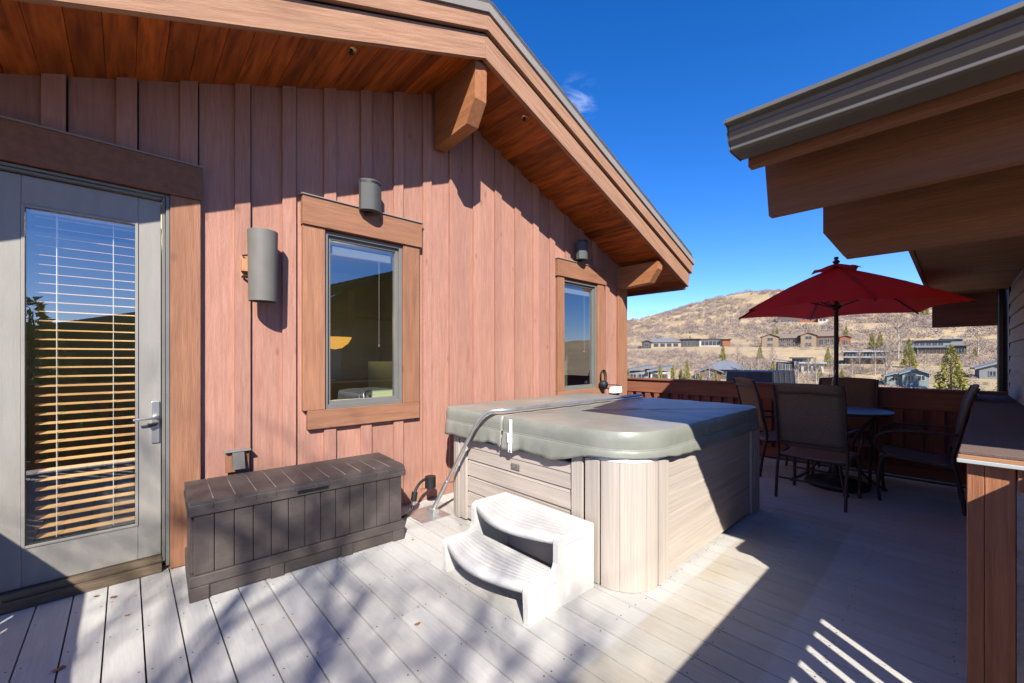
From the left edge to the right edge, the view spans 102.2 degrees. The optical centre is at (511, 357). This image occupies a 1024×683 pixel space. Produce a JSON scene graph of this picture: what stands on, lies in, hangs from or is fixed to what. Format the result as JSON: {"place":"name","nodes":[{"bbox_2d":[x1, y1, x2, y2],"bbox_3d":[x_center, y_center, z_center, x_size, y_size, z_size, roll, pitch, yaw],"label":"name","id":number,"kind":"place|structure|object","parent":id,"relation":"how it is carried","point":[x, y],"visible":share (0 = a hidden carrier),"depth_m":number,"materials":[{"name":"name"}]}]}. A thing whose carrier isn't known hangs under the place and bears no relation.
{"place":"outdoors","nodes":[
{"label":"outdoors","id":0,"kind":"place"},
{"bbox_2d":[0,0,694,617],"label":"house","id":1,"kind":"structure","parent":0,"point":[158,158],"depth_m":3.28,"materials":[{"name":"paint"}]},
{"bbox_2d":[0,115,203,615],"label":"door","id":2,"kind":"structure","parent":1,"relation":"in","point":[51,172],"depth_m":2.55,"materials":[{"name":"paint"}]},
{"bbox_2d":[223,447,250,472],"bbox_3d":[-1.942,0.728,2.928,0.157,0.155,0.080,0,0,-43],"label":"outlet box","id":3,"kind":"object","parent":1,"relation":"attached to","point":[236,460],"visible":1,"depth_m":2.91,"materials":[{"name":"paint"}]},
{"bbox_2d":[241,228,277,302],"bbox_3d":[-1.802,-0.655,2.966,0.210,0.500,0.216,0,0,-43],"label":"wall sconce","id":4,"kind":"object","parent":1,"relation":"attached to","point":[259,263],"depth_m":2.89,"materials":[{"name":"paint"}]},
{"bbox_2d":[330,336,351,348],"bbox_3d":[-2.059,-0.170,4.817,0.378,0.140,0.444,0,0,-8],"label":"wall lamp","id":5,"kind":"object","parent":1,"relation":"attached to","point":[338,342],"visible":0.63,"depth_m":4.69,"materials":[{"name":"yellow glass"}]},
{"bbox_2d":[348,47,356,54],"bbox_3d":[-1.143,-2.180,2.941,0.072,0.035,0.072,0,0,-43],"label":"sprinkler head","id":6,"kind":"object","parent":1,"relation":"attached to","point":[352,50],"visible":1,"depth_m":2.94},
{"bbox_2d":[299,192,423,429],"bbox_3d":[-1.291,-0.360,3.633,1.077,1.856,0.165,0,0,-43],"label":"window","id":7,"kind":"structure","parent":1,"relation":"in","point":[318,214],"depth_m":3.51,"materials":[{"name":"wood"}]},
{"bbox_2d":[359,178,381,215],"bbox_3d":[-1.216,-1.367,3.546,0.181,0.287,0.152,0,0,-10],"label":"wall sconce","id":8,"kind":"object","parent":1,"relation":"attached to","point":[369,196],"depth_m":3.48,"materials":[{"name":"grey metal"}]},
{"bbox_2d":[368,361,391,397],"bbox_3d":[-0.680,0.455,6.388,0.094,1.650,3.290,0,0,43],"label":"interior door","id":9,"kind":"structure","parent":1,"relation":"in","point":[379,373],"depth_m":5.27,"materials":[{"name":"beige wood"}]},
{"bbox_2d":[55,454,966,682],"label":"deck joists","id":10,"kind":"object","parent":1,"relation":"attached to","point":[894,476],"visible":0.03,"depth_m":4.47,"materials":[{"name":"wood"}]},
{"bbox_2d":[555,257,606,394],"bbox_3d":[0.937,-0.354,5.711,1.100,1.868,0.165,0,0,-43],"label":"window","id":11,"kind":"structure","parent":1,"relation":"in","point":[564,268],"depth_m":5.72,"materials":[{"name":"wood"}]},
{"bbox_2d":[575,239,587,261],"bbox_3d":[0.941,-1.432,5.558,0.181,0.287,0.152,0,0,-10],"label":"wall sconce","id":12,"kind":"object","parent":1,"relation":"attached to","point":[581,250],"depth_m":5.49,"materials":[{"name":"grey metal"}]},
{"bbox_2d":[599,370,622,388],"bbox_3d":[1.491,0.311,6.079,0.632,0.289,0.097,0,0,-43],"label":"cable coil","id":13,"kind":"object","parent":1,"relation":"attached to","point":[603,384],"visible":0.99,"depth_m":5.89,"materials":[{"name":"black rubber"}]},
{"bbox_2d":[609,386,621,392],"bbox_3d":[1.544,0.472,6.160,0.220,0.095,0.085,0,0,-43],"label":"junction box","id":14,"kind":"object","parent":1,"relation":"attached to","point":[615,389],"visible":1,"depth_m":6.11,"materials":[{"name":"white plastic"}]},
{"bbox_2d":[0,457,966,682],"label":"deck","id":15,"kind":"structure","parent":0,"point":[801,582],"depth_m":2.19,"materials":[{"name":"grey wood"}]},
{"bbox_2d":[52,665,65,670],"bbox_3d":[-2.004,1.374,1.826,0.027,0.006,0.048,0,0,27],"label":"fallen leaf","id":16,"kind":"object","parent":15,"relation":"on","point":[60,667],"visible":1,"depth_m":1.83,"materials":[{"name":"brown plant"}]},
{"bbox_2d":[184,452,405,603],"bbox_3d":[-1.476,1.094,2.928,1.314,0.571,0.514,0,0,-40],"label":"storage box","id":17,"kind":"object","parent":15,"relation":"on","point":[246,528],"visible":1,"depth_m":2.68,"materials":[{"name":"brown plastic"}]},
{"bbox_2d":[401,475,435,518],"bbox_3d":[-0.859,1.230,3.658,0.098,0.301,0.426,0,0,44],"label":"hose","id":18,"kind":"object","parent":15,"relation":"on","point":[430,481],"visible":0.92,"depth_m":3.71,"materials":[{"name":"black rubber"}]},
{"bbox_2d":[442,492,593,626],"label":"tub steps","id":19,"kind":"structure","parent":15,"relation":"on","point":[561,543],"depth_m":2.44,"materials":[{"name":"white plastic"}]},
{"bbox_2d":[404,393,642,523],"bbox_3d":[0.336,0.881,3.724,2.515,0.996,0.894,0,0,-17],"label":"cover lifter","id":20,"kind":"object","parent":15,"relation":"on","point":[426,514],"visible":1,"depth_m":3.54,"materials":[{"name":"metal"}]},
{"bbox_2d":[454,426,759,592],"bbox_3d":[0.817,0.981,3.754,2.136,0.791,1.943,0,0,-43],"label":"hot tub","id":21,"kind":"object","parent":15,"relation":"on","point":[656,521],"visible":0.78,"depth_m":2.73,"materials":[{"name":"beige plastic"}]},
{"bbox_2d":[445,393,758,459],"bbox_3d":[0.814,0.556,3.746,2.220,0.268,2.031,0,0,-43],"label":"tub cover","id":22,"kind":"object","parent":21,"relation":"on","point":[634,428],"visible":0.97,"depth_m":2.99,"materials":[{"name":"plastic"}]},
{"bbox_2d":[732,377,814,476],"bbox_3d":[3.175,0.810,5.058,0.704,1.143,0.620,0,0,7],"label":"patio chair","id":23,"kind":"object","parent":15,"relation":"on","point":[748,393],"visible":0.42,"depth_m":4.93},
{"bbox_2d":[627,377,1008,485],"bbox_3d":[3.233,0.848,6.159,0.190,1.005,5.800,0,0,-43],"label":"deck railing","id":24,"kind":"object","parent":15,"relation":"on","point":[926,406],"visible":0.3,"depth_m":4.77,"materials":[{"name":"brown wood"}]},
{"bbox_2d":[772,383,864,512],"bbox_3d":[3.003,0.810,4.075,0.704,1.143,0.620,0,0,-40],"label":"patio chair","id":25,"kind":"object","parent":15,"relation":"on","point":[811,422],"visible":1,"depth_m":3.92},
{"bbox_2d":[806,377,878,486],"bbox_3d":[3.880,0.810,4.848,0.704,1.143,0.620,0,0,-43],"label":"patio chair","id":26,"kind":"object","parent":15,"relation":"on","point":[862,392],"visible":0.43,"depth_m":4.90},
{"bbox_2d":[790,406,895,496],"bbox_3d":[3.510,0.965,4.476,0.946,0.831,0.946,0,0,-43],"label":"patio table","id":27,"kind":"object","parent":15,"relation":"on","point":[858,411],"visible":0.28,"depth_m":4.33,"materials":[{"name":"metal"}]},
{"bbox_2d":[738,257,977,492],"bbox_3d":[3.510,0.140,4.476,1.882,2.476,2.049,0,0,-43],"label":"patio umbrella","id":28,"kind":"object","parent":15,"relation":"on","point":[835,289],"visible":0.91,"depth_m":4.31,"materials":[{"name":"red fabric"}]},
{"bbox_2d":[873,384,979,515],"bbox_3d":[3.978,0.810,3.991,0.704,1.143,0.620,0,0,45],"label":"patio chair","id":29,"kind":"object","parent":15,"relation":"on","point":[946,461],"visible":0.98,"depth_m":3.95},
{"bbox_2d":[957,394,1023,682],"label":"half wall","id":30,"kind":"structure","parent":15,"relation":"on","point":[991,452],"depth_m":1.63,"materials":[{"name":"brown wood"}]},
{"bbox_2d":[490,0,1023,319],"label":"sky","id":31,"kind":"structure","parent":0,"point":[658,82],"materials":[{"name":"blue"}]},
{"bbox_2d":[627,292,996,390],"bbox_3d":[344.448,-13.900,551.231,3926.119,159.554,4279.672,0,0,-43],"label":"hillside","id":32,"kind":"structure","parent":0,"point":[783,353],"depth_m":230.39,"materials":[{"name":"beige soil"}]},
{"bbox_2d":[627,365,674,378],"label":"town house","id":33,"kind":"structure","parent":32,"relation":"on","point":[653,372],"depth_m":76.01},
{"bbox_2d":[657,365,662,377],"bbox_3d":[21.480,5.044,59.982,2.439,8.398,2.377,0,0,-43],"label":"conifer","id":34,"kind":"object","parent":32,"relation":"on","point":[660,371],"visible":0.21,"depth_m":59.91,"materials":[{"name":"green plant"}]},
{"bbox_2d":[641,338,680,348],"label":"stone house","id":35,"kind":"structure","parent":32,"relation":"on","point":[664,343],"depth_m":236.56,"materials":[{"name":"beige stone"}]},
{"bbox_2d":[670,365,675,378],"bbox_3d":[21.433,5.075,55.004,2.420,8.622,2.513,0,0,-28],"label":"conifer","id":36,"kind":"object","parent":32,"relation":"on","point":[673,371],"visible":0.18,"depth_m":54.92,"materials":[{"name":"green plant"}]},
{"bbox_2d":[678,368,682,378],"bbox_3d":[23.703,5.246,57.983,2.317,7.951,2.232,0,0,-10],"label":"conifer","id":37,"kind":"object","parent":32,"relation":"on","point":[680,374],"visible":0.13,"depth_m":57.95,"materials":[{"name":"green plant"}]},
{"bbox_2d":[683,359,691,379],"bbox_3d":[23.732,4.789,55.990,2.851,9.199,2.811,0,0,17],"label":"conifer","id":38,"kind":"object","parent":32,"relation":"on","point":[685,372],"visible":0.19,"depth_m":55.93,"materials":[{"name":"green plant"}]},
{"bbox_2d":[691,367,698,379],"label":"bare tree","id":39,"kind":"object","parent":32,"relation":"on","point":[695,376],"visible":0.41,"depth_m":65.87,"materials":[{"name":"grey plant"}]},
{"bbox_2d":[679,339,730,346],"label":"modern house","id":40,"kind":"structure","parent":32,"relation":"on","point":[702,342],"depth_m":240.99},
{"bbox_2d":[703,361,718,379],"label":"bare tree","id":41,"kind":"object","parent":32,"relation":"on","point":[709,375],"visible":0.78,"depth_m":83.95,"materials":[{"name":"grey plant"}]},
{"bbox_2d":[696,361,748,380],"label":"hip roof house","id":42,"kind":"structure","parent":32,"relation":"on","point":[721,368],"depth_m":104.04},
{"bbox_2d":[722,370,729,375],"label":"window","id":43,"kind":"structure","parent":42,"relation":"in","point":[725,373],"depth_m":104.04,"materials":[{"name":"grey glass"}]},
{"bbox_2d":[719,345,726,360],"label":"conifer","id":44,"kind":"object","parent":32,"relation":"on","point":[723,351],"visible":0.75,"depth_m":149.92,"materials":[{"name":"green plant"}]},
{"bbox_2d":[734,347,742,363],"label":"bare tree","id":45,"kind":"object","parent":32,"relation":"on","point":[738,356],"visible":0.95,"depth_m":119.83,"materials":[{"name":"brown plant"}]},
{"bbox_2d":[737,354,748,369],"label":"bare tree","id":46,"kind":"object","parent":32,"relation":"on","point":[741,360],"visible":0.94,"depth_m":99.92,"materials":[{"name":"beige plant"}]},
{"bbox_2d":[747,357,755,369],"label":"bare tree","id":47,"kind":"object","parent":32,"relation":"on","point":[751,364],"visible":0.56,"depth_m":84.01,"materials":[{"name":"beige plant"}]},
{"bbox_2d":[751,350,763,369],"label":"bare tree","id":48,"kind":"object","parent":32,"relation":"on","point":[757,367],"visible":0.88,"depth_m":95.95,"materials":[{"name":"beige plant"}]},
{"bbox_2d":[756,344,763,358],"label":"conifer","id":49,"kind":"object","parent":32,"relation":"on","point":[761,352],"visible":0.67,"depth_m":149.79,"materials":[{"name":"green plant"}]},
{"bbox_2d":[726,370,795,382],"bbox_3d":[5.301,2.825,8.796,1.460,5.110,0.769,0,0,-34],"label":"metal chimney","id":50,"kind":"object","parent":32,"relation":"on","point":[778,376],"visible":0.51,"depth_m":8.54,"materials":[{"name":"grey metal"}]},
{"bbox_2d":[760,359,769,369],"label":"bare tree","id":51,"kind":"object","parent":32,"relation":"on","point":[764,367],"visible":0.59,"depth_m":89.81,"materials":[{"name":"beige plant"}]},
{"bbox_2d":[765,343,776,367],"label":"bare tree","id":52,"kind":"object","parent":32,"relation":"on","point":[772,348],"visible":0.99,"depth_m":119.78,"materials":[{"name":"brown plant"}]},
{"bbox_2d":[770,360,775,369],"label":"conifer","id":53,"kind":"object","parent":32,"relation":"on","point":[773,368],"visible":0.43,"depth_m":103.91,"materials":[{"name":"green plant"}]},
{"bbox_2d":[774,357,826,372],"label":"grey modern house","id":54,"kind":"structure","parent":32,"relation":"on","point":[787,364],"depth_m":107.92,"materials":[{"name":"grey"}]},
{"bbox_2d":[794,363,808,383],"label":"bare tree","id":55,"kind":"object","parent":32,"relation":"on","point":[797,374],"visible":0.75,"depth_m":73.88,"materials":[{"name":"grey plant"}]},
{"bbox_2d":[777,317,828,322],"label":"brown house","id":56,"kind":"structure","parent":32,"relation":"on","point":[789,319],"depth_m":336.79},
{"bbox_2d":[760,331,851,346],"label":"mountain house","id":57,"kind":"structure","parent":32,"relation":"on","point":[818,338],"depth_m":198.33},
{"bbox_2d":[799,356,814,383],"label":"bare tree","id":58,"kind":"object","parent":32,"relation":"on","point":[807,365],"visible":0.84,"depth_m":79.99,"materials":[{"name":"grey plant"}]},
{"bbox_2d":[627,288,996,390],"bbox_3d":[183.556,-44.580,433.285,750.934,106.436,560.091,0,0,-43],"label":"scrub","id":59,"kind":"object","parent":32,"relation":"on","point":[919,319],"visible":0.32,"depth_m":269.76,"materials":[{"name":"brown plant"}]},
{"bbox_2d":[803,357,824,383],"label":"bare tree","id":60,"kind":"object","parent":32,"relation":"on","point":[815,372],"visible":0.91,"depth_m":72.05,"materials":[{"name":"grey plant"}]},
{"bbox_2d":[823,347,832,367],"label":"conifer","id":61,"kind":"object","parent":32,"relation":"on","point":[826,359],"visible":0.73,"depth_m":117.88,"materials":[{"name":"green plant"}]},
{"bbox_2d":[826,350,833,370],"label":"bare tree","id":62,"kind":"object","parent":32,"relation":"on","point":[832,362],"visible":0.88,"depth_m":99.92,"materials":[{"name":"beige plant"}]},
{"bbox_2d":[846,357,861,377],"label":"bare tree","id":63,"kind":"object","parent":32,"relation":"on","point":[852,363],"visible":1,"depth_m":91.91,"materials":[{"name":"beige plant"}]},
{"bbox_2d":[854,347,867,370],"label":"bare tree","id":64,"kind":"object","parent":32,"relation":"on","point":[859,353],"visible":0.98,"depth_m":99.98,"materials":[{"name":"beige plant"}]},
{"bbox_2d":[841,351,889,363],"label":"white roof house","id":65,"kind":"structure","parent":32,"relation":"on","point":[847,355],"depth_m":126.14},
{"bbox_2d":[867,332,875,348],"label":"conifer","id":66,"kind":"object","parent":32,"relation":"on","point":[871,339],"visible":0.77,"depth_m":164.70,"materials":[{"name":"green plant"}]},
{"bbox_2d":[867,349,882,375],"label":"bare tree","id":67,"kind":"object","parent":32,"relation":"on","point":[875,363],"visible":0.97,"depth_m":95.89,"materials":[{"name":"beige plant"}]},
{"bbox_2d":[875,331,883,349],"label":"conifer","id":68,"kind":"object","parent":32,"relation":"on","point":[878,339],"visible":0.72,"depth_m":159.93,"materials":[{"name":"green plant"}]},
{"bbox_2d":[871,339,901,373],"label":"bare tree","id":69,"kind":"object","parent":32,"relation":"on","point":[885,359],"visible":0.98,"depth_m":87.80,"materials":[{"name":"grey plant"}]},
{"bbox_2d":[882,327,906,370],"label":"bare tree","id":70,"kind":"object","parent":32,"relation":"on","point":[890,341],"visible":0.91,"depth_m":103.81,"materials":[{"name":"grey plant"}]},
{"bbox_2d":[882,313,920,360],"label":"bare tree","id":71,"kind":"object","parent":32,"relation":"on","point":[897,328],"visible":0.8,"depth_m":127.83,"materials":[{"name":"grey plant"}]},
{"bbox_2d":[895,337,914,362],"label":"bare tree","id":72,"kind":"object","parent":32,"relation":"on","point":[901,353],"visible":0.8,"depth_m":122.05,"materials":[{"name":"grey plant"}]},
{"bbox_2d":[881,368,933,387],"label":"teal house","id":73,"kind":"structure","parent":32,"relation":"on","point":[913,377],"depth_m":82.90,"materials":[{"name":"teal wood"}]},
{"bbox_2d":[907,375,913,380],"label":"window","id":74,"kind":"structure","parent":73,"relation":"in","point":[909,377],"depth_m":82.76,"materials":[{"name":"grey glass"}]},
{"bbox_2d":[917,375,924,380],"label":"window","id":75,"kind":"structure","parent":73,"relation":"in","point":[919,377],"depth_m":81.85,"materials":[{"name":"white glass"}]},
{"bbox_2d":[899,338,918,367],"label":"conifer","id":76,"kind":"object","parent":32,"relation":"on","point":[911,361],"visible":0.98,"depth_m":111.73,"materials":[{"name":"green plant"}]},
{"bbox_2d":[920,309,929,314],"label":"conifer","id":77,"kind":"object","parent":32,"relation":"on","point":[926,310],"visible":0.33,"depth_m":329.20,"materials":[{"name":"green plant"}]},
{"bbox_2d":[919,356,931,369],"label":"bare tree","id":78,"kind":"object","parent":32,"relation":"on","point":[924,364],"visible":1,"depth_m":95.94,"materials":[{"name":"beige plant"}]},
{"bbox_2d":[902,338,969,353],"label":"dark roof house","id":79,"kind":"structure","parent":32,"relation":"on","point":[939,346],"depth_m":139.25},
{"bbox_2d":[958,347,964,352],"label":"window","id":80,"kind":"structure","parent":79,"relation":"in","point":[960,349],"depth_m":135.39,"materials":[{"name":"grey glass"}]},
{"bbox_2d":[932,345,968,389],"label":"conifer","id":81,"kind":"object","parent":32,"relation":"on","point":[958,374],"visible":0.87,"depth_m":75.69,"materials":[{"name":"green plant"}]},
{"bbox_2d":[960,348,979,362],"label":"bare tree","id":82,"kind":"object","parent":32,"relation":"on","point":[970,354],"visible":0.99,"depth_m":109.88,"materials":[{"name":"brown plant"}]},
{"bbox_2d":[964,332,990,353],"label":"bare tree","id":83,"kind":"object","parent":32,"relation":"on","point":[978,341],"visible":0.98,"depth_m":129.90,"materials":[{"name":"grey plant"}]},
{"bbox_2d":[970,361,996,378],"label":"grey house","id":84,"kind":"structure","parent":32,"relation":"on","point":[986,370],"depth_m":85.22,"materials":[{"name":"grey wood"}]},
{"bbox_2d":[989,371,995,376],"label":"window","id":85,"kind":"structure","parent":84,"relation":"in","point":[991,373],"depth_m":84.60,"materials":[{"name":"grey glass"}]},
{"bbox_2d":[724,1,1023,479],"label":"house wing","id":86,"kind":"structure","parent":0,"point":[916,151],"depth_m":1.58,"materials":[{"name":"brown wood"}]}
]}

